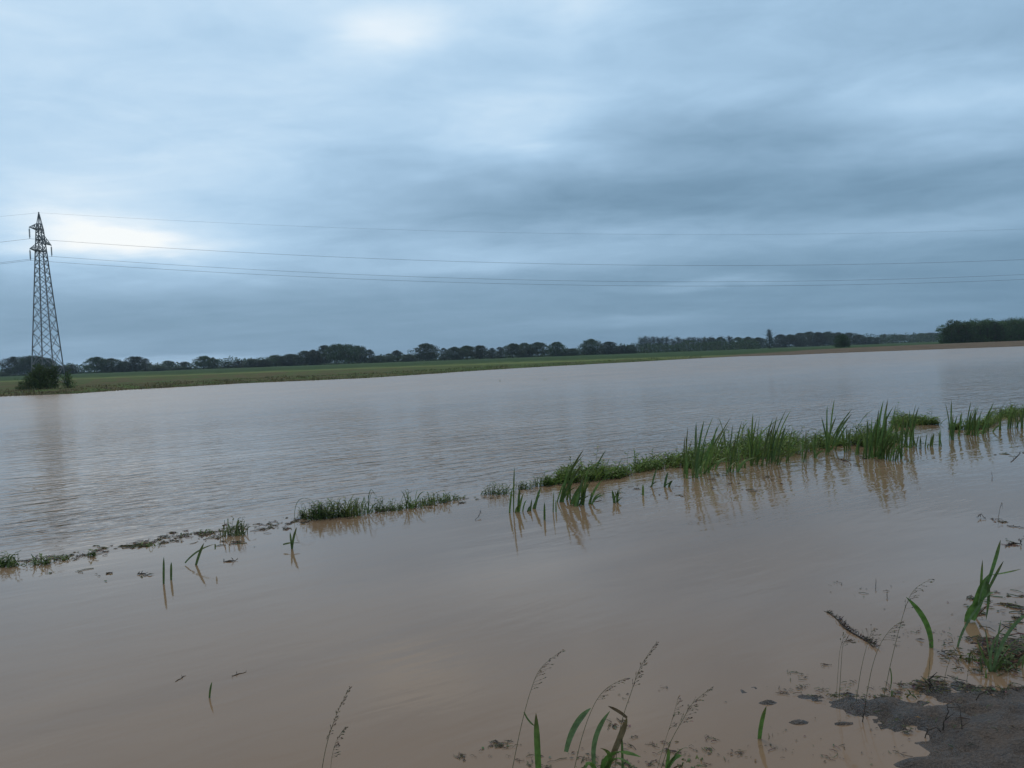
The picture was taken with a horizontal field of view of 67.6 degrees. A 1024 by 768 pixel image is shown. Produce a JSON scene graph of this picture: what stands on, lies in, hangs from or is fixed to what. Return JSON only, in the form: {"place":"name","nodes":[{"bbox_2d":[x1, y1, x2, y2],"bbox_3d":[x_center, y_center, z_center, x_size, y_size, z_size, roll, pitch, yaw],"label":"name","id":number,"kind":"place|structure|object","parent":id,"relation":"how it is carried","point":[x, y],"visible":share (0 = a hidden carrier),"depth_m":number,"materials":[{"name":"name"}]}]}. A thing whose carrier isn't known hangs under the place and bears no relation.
{"place":"outdoors","nodes":[
{"label":"outdoors","id":0,"kind":"place"},
{"bbox_2d":[0,346,1023,767],"bbox_3d":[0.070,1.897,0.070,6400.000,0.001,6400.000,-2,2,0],"label":"water","id":1,"kind":"structure","parent":0,"point":[438,634],"depth_m":6.89,"materials":[{"name":"liquid"}]},
{"bbox_2d":[0,550,22,567],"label":"grass tuft","id":2,"kind":"object","parent":1,"relation":"on","point":[11,561],"visible":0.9,"depth_m":7.58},
{"bbox_2d":[21,553,53,565],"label":"grass tuft","id":3,"kind":"object","parent":1,"relation":"on","point":[35,562],"visible":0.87,"depth_m":7.61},
{"bbox_2d":[219,516,253,536],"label":"grass tuft","id":4,"kind":"object","parent":1,"relation":"on","point":[236,532],"visible":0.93,"depth_m":8.60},
{"bbox_2d":[298,498,347,519],"bbox_3d":[-2.317,1.544,9.410,0.653,0.259,0.425,-2,2,0],"label":"grass tuft","id":5,"kind":"object","parent":1,"relation":"on","point":[321,511],"visible":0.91,"depth_m":9.34,"materials":[{"name":"plant"}]},
{"bbox_2d":[327,496,364,517],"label":"grass tuft","id":6,"kind":"object","parent":1,"relation":"on","point":[344,510],"visible":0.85,"depth_m":9.43,"materials":[{"name":"plant"}]},
{"bbox_2d":[347,489,376,515],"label":"grass tuft","id":7,"kind":"object","parent":1,"relation":"on","point":[365,509],"visible":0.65,"depth_m":9.55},
{"bbox_2d":[366,496,395,511],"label":"grass tuft","id":8,"kind":"object","parent":1,"relation":"on","point":[377,508],"visible":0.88,"depth_m":9.67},
{"bbox_2d":[399,489,426,508],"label":"grass tuft","id":9,"kind":"object","parent":1,"relation":"on","point":[411,505],"visible":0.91,"depth_m":9.81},
{"bbox_2d":[420,490,455,502],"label":"grass tuft","id":10,"kind":"object","parent":1,"relation":"on","point":[440,500],"visible":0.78,"depth_m":10.11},
{"bbox_2d":[483,483,515,495],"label":"grass tuft","id":11,"kind":"object","parent":1,"relation":"on","point":[492,491],"visible":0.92,"depth_m":10.57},
{"bbox_2d":[509,467,519,512],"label":"cattail","id":12,"kind":"object","parent":1,"relation":"on","point":[518,506],"visible":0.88,"depth_m":9.31},
{"bbox_2d":[18,444,1023,580],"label":"floating debris","id":13,"kind":"object","parent":1,"relation":"on","point":[164,542],"visible":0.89,"depth_m":8.59,"materials":[{"name":"plant"}]},
{"bbox_2d":[534,714,540,767],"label":"reed","id":14,"kind":"object","parent":1,"relation":"on","point":[537,749],"visible":1,"depth_m":3.30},
{"bbox_2d":[512,651,562,767],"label":"flowering plant","id":15,"kind":"object","parent":1,"relation":"on","point":[529,721],"visible":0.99,"depth_m":3.46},
{"bbox_2d":[529,473,552,486],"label":"grass tuft","id":16,"kind":"object","parent":1,"relation":"on","point":[540,483],"visible":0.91,"depth_m":11.09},
{"bbox_2d":[557,451,585,501],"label":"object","id":17,"kind":"object","parent":1,"relation":"on","point":[563,489],"visible":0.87,"depth_m":9.83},
{"bbox_2d":[579,471,590,504],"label":"cattail","id":18,"kind":"object","parent":1,"relation":"on","point":[583,494],"visible":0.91,"depth_m":9.58},
{"bbox_2d":[564,706,639,767],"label":"grass clump","id":19,"kind":"object","parent":1,"relation":"on","point":[608,759],"visible":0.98,"depth_m":3.44,"materials":[{"name":"plant"}]},
{"bbox_2d":[574,678,630,767],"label":"flowering plant","id":20,"kind":"object","parent":1,"relation":"on","point":[600,695],"visible":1,"depth_m":3.45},
{"bbox_2d":[615,642,658,765],"bbox_3d":[0.540,1.453,3.311,0.233,0.656,0.051,-2,2,-11],"label":"flowering plant","id":21,"kind":"object","parent":1,"relation":"on","point":[656,644],"visible":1,"depth_m":3.31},
{"bbox_2d":[665,747,685,767],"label":"grass clump","id":22,"kind":"object","parent":1,"relation":"on","point":[669,763],"visible":0.97,"depth_m":3.45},
{"bbox_2d":[683,437,688,477],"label":"cattail","id":23,"kind":"object","parent":1,"relation":"on","point":[685,457],"visible":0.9,"depth_m":11.32},
{"bbox_2d":[661,686,713,767],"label":"flowering plant","id":24,"kind":"object","parent":1,"relation":"on","point":[696,700],"visible":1,"depth_m":3.34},
{"bbox_2d":[691,435,700,477],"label":"cattail","id":25,"kind":"object","parent":1,"relation":"on","point":[693,468],"visible":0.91,"depth_m":11.31},
{"bbox_2d":[694,418,712,476],"bbox_3d":[2.830,0.960,11.475,0.335,0.959,0.233,-3,2,-17],"label":"cattail","id":26,"kind":"object","parent":1,"relation":"on","point":[698,456],"visible":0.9,"depth_m":11.39},
{"bbox_2d":[699,426,726,473],"bbox_3d":[3.074,1.012,11.623,0.477,0.829,0.147,-1,2,19],"label":"cattail","id":27,"kind":"object","parent":1,"relation":"on","point":[706,455],"visible":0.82,"depth_m":11.64},
{"bbox_2d":[705,419,735,472],"bbox_3d":[3.200,0.962,11.713,0.500,0.915,0.252,-3,2,-32],"label":"cattail","id":28,"kind":"object","parent":1,"relation":"on","point":[712,450],"visible":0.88,"depth_m":11.67},
{"bbox_2d":[724,426,742,473],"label":"cattail","id":29,"kind":"object","parent":1,"relation":"on","point":[727,471],"visible":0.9,"depth_m":11.56},
{"bbox_2d":[453,518,1023,767],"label":"plant litter","id":30,"kind":"object","parent":1,"relation":"on","point":[1016,644],"visible":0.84,"depth_m":4.23,"materials":[{"name":"plant"}]},
{"bbox_2d":[729,422,755,471],"bbox_3d":[3.538,0.985,11.712,0.443,0.842,0.076,-2,2,0],"label":"cattail","id":31,"kind":"object","parent":1,"relation":"on","point":[733,453],"visible":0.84,"depth_m":11.71},
{"bbox_2d":[746,416,761,465],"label":"cattail","id":32,"kind":"object","parent":1,"relation":"on","point":[750,444],"visible":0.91,"depth_m":12.23},
{"bbox_2d":[758,706,766,738],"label":"reed","id":33,"kind":"object","parent":1,"relation":"on","point":[760,728],"visible":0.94,"depth_m":3.71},
{"bbox_2d":[753,417,771,464],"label":"cattail","id":34,"kind":"object","parent":1,"relation":"on","point":[755,445],"visible":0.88,"depth_m":12.30},
{"bbox_2d":[761,419,773,465],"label":"cattail","id":35,"kind":"object","parent":1,"relation":"on","point":[766,441],"visible":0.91,"depth_m":12.17},
{"bbox_2d":[767,414,783,463],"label":"cattail","id":36,"kind":"object","parent":1,"relation":"on","point":[772,445],"visible":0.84,"depth_m":12.37},
{"bbox_2d":[772,412,789,461],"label":"cattail","id":37,"kind":"object","parent":1,"relation":"on","point":[774,452],"visible":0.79,"depth_m":12.58},
{"bbox_2d":[542,399,1023,485],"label":"weeds","id":38,"kind":"object","parent":1,"relation":"on","point":[615,471],"visible":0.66,"depth_m":13.22,"materials":[{"name":"plant"}]},
{"bbox_2d":[774,426,795,464],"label":"cattail","id":39,"kind":"object","parent":1,"relation":"on","point":[778,460],"visible":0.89,"depth_m":12.23},
{"bbox_2d":[821,405,829,454],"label":"cattail","id":40,"kind":"object","parent":1,"relation":"on","point":[826,444],"visible":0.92,"depth_m":13.12},
{"bbox_2d":[826,403,847,451],"bbox_3d":[5.707,0.763,13.459,0.364,1.001,0.200,-1,3,34],"label":"cattail","id":41,"kind":"object","parent":1,"relation":"on","point":[831,427],"visible":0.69,"depth_m":13.49},
{"bbox_2d":[828,409,851,449],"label":"cattail","id":42,"kind":"object","parent":1,"relation":"on","point":[838,430],"visible":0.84,"depth_m":13.72},
{"bbox_2d":[825,610,879,646],"bbox_3d":[2.257,1.621,5.102,0.083,0.064,0.721,-2,2,-3],"label":"floating reed","id":43,"kind":"object","parent":1,"relation":"on","point":[854,632],"visible":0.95,"depth_m":5.01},
{"bbox_2d":[862,422,871,458],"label":"cattail","id":44,"kind":"object","parent":1,"relation":"on","point":[867,442],"visible":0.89,"depth_m":12.55},
{"bbox_2d":[868,420,877,457],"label":"cattail","id":45,"kind":"object","parent":1,"relation":"on","point":[872,442],"visible":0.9,"depth_m":12.58},
{"bbox_2d":[874,403,892,456],"bbox_3d":[6.222,0.767,12.707,0.445,1.010,0.236,-3,2,-22],"label":"cattail","id":46,"kind":"object","parent":1,"relation":"on","point":[877,443],"visible":0.6,"depth_m":12.70},
{"bbox_2d":[877,401,901,458],"bbox_3d":[6.119,0.767,12.349,0.166,1.040,0.451,-3,2,-31],"label":"cattail","id":47,"kind":"object","parent":1,"relation":"on","point":[883,438],"visible":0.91,"depth_m":12.45},
{"bbox_2d":[883,407,902,458],"bbox_3d":[6.197,0.811,12.395,0.255,0.940,0.335,-3,2,-23],"label":"cattail","id":48,"kind":"object","parent":1,"relation":"on","point":[888,454],"visible":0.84,"depth_m":12.43},
{"bbox_2d":[889,420,907,460],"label":"cattail","id":49,"kind":"object","parent":1,"relation":"on","point":[894,449],"visible":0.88,"depth_m":12.21},
{"bbox_2d":[893,415,914,458],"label":"cattail","id":50,"kind":"object","parent":1,"relation":"on","point":[901,433],"visible":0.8,"depth_m":12.39},
{"bbox_2d":[909,406,918,447],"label":"cattail","id":51,"kind":"object","parent":1,"relation":"on","point":[912,428],"visible":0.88,"depth_m":13.64},
{"bbox_2d":[906,597,932,647],"bbox_3d":[2.521,1.489,4.732,0.165,0.356,0.006,-2,2,0],"label":"reed","id":52,"kind":"object","parent":1,"relation":"on","point":[922,616],"visible":0.91,"depth_m":4.73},
{"bbox_2d":[945,400,956,439],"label":"cattail","id":53,"kind":"object","parent":1,"relation":"on","point":[951,433],"visible":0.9,"depth_m":14.52},
{"bbox_2d":[957,592,993,646],"bbox_3d":[2.876,1.475,4.741,0.286,0.359,0.034,-2,2,-5],"label":"slender plant","id":54,"kind":"object","parent":1,"relation":"on","point":[966,623],"visible":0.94,"depth_m":4.75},
{"bbox_2d":[964,540,1019,621],"bbox_3d":[3.245,1.341,5.148,0.422,0.568,0.051,-2,2,-5],"label":"reed","id":55,"kind":"object","parent":1,"relation":"on","point":[983,590],"visible":0.94,"depth_m":5.15,"materials":[{"name":"plant"}]},
{"bbox_2d":[977,615,1023,677],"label":"grass clump","id":56,"kind":"object","parent":1,"relation":"on","point":[1000,647],"visible":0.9,"depth_m":4.37,"materials":[{"name":"plant"}]},
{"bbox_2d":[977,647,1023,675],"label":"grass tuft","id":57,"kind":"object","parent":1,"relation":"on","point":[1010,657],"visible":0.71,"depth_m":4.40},
{"bbox_2d":[0,340,1023,396],"bbox_3d":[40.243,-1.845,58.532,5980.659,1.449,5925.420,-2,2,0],"label":"ground","id":58,"kind":"structure","parent":0,"point":[143,378],"depth_m":167.68,"materials":[{"name":"plant"}]},
{"bbox_2d":[0,356,24,375],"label":"tree","id":59,"kind":"object","parent":58,"relation":"on","point":[11,360],"visible":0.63,"depth_m":459.45,"materials":[{"name":"green plant"}]},
{"bbox_2d":[8,355,48,372],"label":"tree","id":60,"kind":"object","parent":58,"relation":"on","point":[27,362],"visible":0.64,"depth_m":455.74,"materials":[{"name":"green plant"}]},
{"bbox_2d":[15,362,63,389],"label":"bush","id":61,"kind":"object","parent":58,"relation":"on","point":[41,374],"visible":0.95,"depth_m":75.26,"materials":[{"name":"green plant"}]},
{"bbox_2d":[29,212,65,383],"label":"pylon","id":62,"kind":"object","parent":58,"relation":"on","point":[38,247],"visible":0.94,"depth_m":107.12,"materials":[{"name":"metal"}]},
{"bbox_2d":[0,213,1012,234],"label":"power line","id":63,"kind":"object","parent":62,"relation":"attached to","point":[506,232],"visible":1,"depth_m":113.69,"materials":[{"name":"metal"}]},
{"bbox_2d":[1,256,1023,281],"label":"power line","id":64,"kind":"object","parent":62,"relation":"attached to","point":[502,279],"visible":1,"depth_m":116.11,"materials":[{"name":"metal"}]},
{"bbox_2d":[3,260,1023,285],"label":"power line","id":65,"kind":"object","parent":62,"relation":"attached to","point":[492,283],"visible":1,"depth_m":109.69,"materials":[{"name":"metal"}]},
{"bbox_2d":[5,239,1023,265],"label":"power line","id":66,"kind":"object","parent":62,"relation":"attached to","point":[539,263],"visible":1,"depth_m":111.49,"materials":[{"name":"metal"}]},
{"bbox_2d":[60,366,76,387],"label":"bush","id":67,"kind":"object","parent":58,"relation":"on","point":[68,383],"visible":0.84,"depth_m":76.95,"materials":[{"name":"green plant"}]},
{"bbox_2d":[80,357,108,372],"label":"tree","id":68,"kind":"object","parent":58,"relation":"on","point":[95,360],"visible":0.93,"depth_m":435.27,"materials":[{"name":"green plant"}]},
{"bbox_2d":[94,358,127,372],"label":"tree","id":69,"kind":"object","parent":58,"relation":"on","point":[107,362],"visible":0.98,"depth_m":435.20,"materials":[{"name":"green plant"}]},
{"bbox_2d":[119,356,150,371],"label":"tree","id":70,"kind":"object","parent":58,"relation":"on","point":[134,365],"visible":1,"depth_m":418.09,"materials":[{"name":"green plant"}]},
{"bbox_2d":[193,356,209,366],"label":"tree","id":71,"kind":"object","parent":58,"relation":"on","point":[204,358],"visible":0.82,"depth_m":451.70,"materials":[{"name":"green plant"}]},
{"bbox_2d":[205,357,219,367],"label":"tree","id":72,"kind":"object","parent":58,"relation":"on","point":[212,360],"visible":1,"depth_m":443.84,"materials":[{"name":"green plant"}]},
{"bbox_2d":[241,359,258,367],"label":"tree","id":73,"kind":"object","parent":58,"relation":"on","point":[249,363],"visible":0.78,"depth_m":434.13,"materials":[{"name":"green plant"}]},
{"bbox_2d":[255,359,272,366],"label":"tree","id":74,"kind":"object","parent":58,"relation":"on","point":[264,363],"visible":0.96,"depth_m":432.87,"materials":[{"name":"green plant"}]},
{"bbox_2d":[266,355,289,365],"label":"tree","id":75,"kind":"object","parent":58,"relation":"on","point":[274,359],"visible":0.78,"depth_m":451.05,"materials":[{"name":"green plant"}]},
{"bbox_2d":[278,354,300,365],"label":"tree","id":76,"kind":"object","parent":58,"relation":"on","point":[291,357],"visible":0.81,"depth_m":450.90,"materials":[{"name":"green plant"}]},
{"bbox_2d":[293,351,317,365],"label":"tree","id":77,"kind":"object","parent":58,"relation":"on","point":[304,356],"visible":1,"depth_m":431.80,"materials":[{"name":"green plant"}]},
{"bbox_2d":[305,350,323,364],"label":"tree","id":78,"kind":"object","parent":58,"relation":"on","point":[316,362],"visible":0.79,"depth_m":437.26,"materials":[{"name":"green plant"}]},
{"bbox_2d":[316,345,334,364],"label":"tree","id":79,"kind":"object","parent":58,"relation":"on","point":[322,350],"visible":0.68,"depth_m":439.44,"materials":[{"name":"green plant"}]},
{"bbox_2d":[320,344,346,363],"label":"tree","id":80,"kind":"object","parent":58,"relation":"on","point":[336,348],"visible":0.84,"depth_m":425.00,"materials":[{"name":"green plant"}]},
{"bbox_2d":[337,343,364,363],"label":"tree","id":81,"kind":"object","parent":58,"relation":"on","point":[349,352],"visible":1,"depth_m":423.45,"materials":[{"name":"green plant"}]},
{"bbox_2d":[349,346,371,361],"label":"tree","id":82,"kind":"object","parent":58,"relation":"on","point":[364,350],"visible":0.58,"depth_m":434.28,"materials":[{"name":"green plant"}]},
{"bbox_2d":[407,343,439,360],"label":"tree","id":83,"kind":"object","parent":58,"relation":"on","point":[425,354],"visible":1,"depth_m":424.75,"materials":[{"name":"green plant"}]},
{"bbox_2d":[443,347,465,359],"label":"tree","id":84,"kind":"object","parent":58,"relation":"on","point":[453,355],"visible":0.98,"depth_m":428.21,"materials":[{"name":"green plant"}]},
{"bbox_2d":[0,332,939,375],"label":"undergrowth","id":85,"kind":"object","parent":58,"relation":"on","point":[682,346],"visible":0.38,"depth_m":459.31,"materials":[{"name":"green plant"}]},
{"bbox_2d":[465,345,491,357],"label":"tree","id":86,"kind":"object","parent":58,"relation":"on","point":[480,353],"visible":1,"depth_m":424.80,"materials":[{"name":"green plant"}]},
{"bbox_2d":[498,343,524,357],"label":"tree","id":87,"kind":"object","parent":58,"relation":"on","point":[510,348],"visible":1,"depth_m":436.55,"materials":[{"name":"green plant"}]},
{"bbox_2d":[516,343,534,356],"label":"tree","id":88,"kind":"object","parent":58,"relation":"on","point":[524,345],"visible":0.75,"depth_m":449.18,"materials":[{"name":"green plant"}]},
{"bbox_2d":[526,342,551,354],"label":"tree","id":89,"kind":"object","parent":58,"relation":"on","point":[537,348],"visible":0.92,"depth_m":446.58,"materials":[{"name":"green plant"}]},
{"bbox_2d":[545,342,567,356],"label":"tree","id":90,"kind":"object","parent":58,"relation":"on","point":[554,347],"visible":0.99,"depth_m":427.26,"materials":[{"name":"green plant"}]},
{"bbox_2d":[578,339,602,354],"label":"tree","id":91,"kind":"object","parent":58,"relation":"on","point":[590,343],"visible":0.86,"depth_m":458.50,"materials":[{"name":"green plant"}]},
{"bbox_2d":[598,341,618,354],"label":"tree","id":92,"kind":"object","parent":58,"relation":"on","point":[609,345],"visible":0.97,"depth_m":445.88,"materials":[{"name":"green plant"}]},
{"bbox_2d":[762,330,775,348],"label":"conifer tree","id":93,"kind":"object","parent":58,"relation":"on","point":[769,335],"visible":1,"depth_m":428.99,"materials":[{"name":"green plant"}]},
{"bbox_2d":[771,334,790,347],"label":"tree","id":94,"kind":"object","parent":58,"relation":"on","point":[778,343],"visible":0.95,"depth_m":591.67,"materials":[{"name":"green plant"}]},
{"bbox_2d":[791,333,808,346],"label":"tree","id":95,"kind":"object","parent":58,"relation":"on","point":[800,336],"visible":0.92,"depth_m":596.18,"materials":[{"name":"green plant"}]},
{"bbox_2d":[808,332,827,345],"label":"tree","id":96,"kind":"object","parent":58,"relation":"on","point":[820,335],"visible":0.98,"depth_m":585.74,"materials":[{"name":"green plant"}]},
{"bbox_2d":[817,331,837,344],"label":"tree","id":97,"kind":"object","parent":58,"relation":"on","point":[830,338],"visible":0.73,"depth_m":586.97,"materials":[{"name":"green plant"}]},
{"bbox_2d":[832,334,850,347],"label":"tree","id":98,"kind":"object","parent":58,"relation":"on","point":[841,340],"visible":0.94,"depth_m":233.96,"materials":[{"name":"green plant"}]},
{"bbox_2d":[850,334,867,344],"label":"tree","id":99,"kind":"object","parent":58,"relation":"on","point":[860,339],"visible":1,"depth_m":592.38,"materials":[{"name":"green plant"}]},
{"bbox_2d":[935,324,953,343],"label":"poplar tree","id":100,"kind":"object","parent":58,"relation":"on","point":[943,341],"visible":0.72,"depth_m":256.33,"materials":[{"name":"green plant"}]},
{"bbox_2d":[940,320,961,342],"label":"poplar tree","id":101,"kind":"object","parent":58,"relation":"on","point":[951,335],"visible":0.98,"depth_m":252.60,"materials":[{"name":"green plant"}]},
{"bbox_2d":[957,321,975,342],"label":"poplar tree","id":102,"kind":"object","parent":58,"relation":"on","point":[965,335],"visible":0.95,"depth_m":254.17,"materials":[{"name":"green plant"}]},
{"bbox_2d":[966,321,983,341],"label":"poplar tree","id":103,"kind":"object","parent":58,"relation":"on","point":[973,329],"visible":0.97,"depth_m":252.59,"materials":[{"name":"green plant"}]},
{"bbox_2d":[978,318,995,341],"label":"poplar tree","id":104,"kind":"object","parent":58,"relation":"on","point":[986,325],"visible":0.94,"depth_m":253.71,"materials":[{"name":"green plant"}]},
{"bbox_2d":[985,318,1005,341],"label":"poplar tree","id":105,"kind":"object","parent":58,"relation":"on","point":[997,332],"visible":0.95,"depth_m":252.68,"materials":[{"name":"green plant"}]},
{"bbox_2d":[993,320,1012,340],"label":"poplar tree","id":106,"kind":"object","parent":58,"relation":"on","point":[1004,332],"visible":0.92,"depth_m":252.51,"materials":[{"name":"green plant"}]},
{"bbox_2d":[1001,317,1019,340],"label":"poplar tree","id":107,"kind":"object","parent":58,"relation":"on","point":[1011,326],"visible":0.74,"depth_m":254.46,"materials":[{"name":"green plant"}]},
{"bbox_2d":[1009,319,1023,340],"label":"poplar tree","id":108,"kind":"object","parent":58,"relation":"on","point":[1018,334],"visible":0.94,"depth_m":254.59,"materials":[{"name":"green plant"}]},
{"bbox_2d":[0,0,1023,371],"label":"sky","id":109,"kind":"structure","parent":0,"point":[609,126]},
{"bbox_2d":[740,647,1023,767],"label":"mud bank","id":110,"kind":"structure","parent":0,"point":[1001,745],"depth_m":3.73,"materials":[{"name":"soil"}]},
{"bbox_2d":[865,620,904,700],"bbox_3d":[1.956,1.458,3.983,0.226,0.432,0.106,-2,2,0],"label":"flowering plant","id":111,"kind":"object","parent":110,"relation":"on","point":[888,639],"visible":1,"depth_m":4.00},
{"bbox_2d":[884,579,933,694],"bbox_3d":[2.139,1.361,4.086,0.313,0.607,0.088,-3,2,-12],"label":"flowering plant","id":112,"kind":"object","parent":110,"relation":"on","point":[899,628],"visible":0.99,"depth_m":4.09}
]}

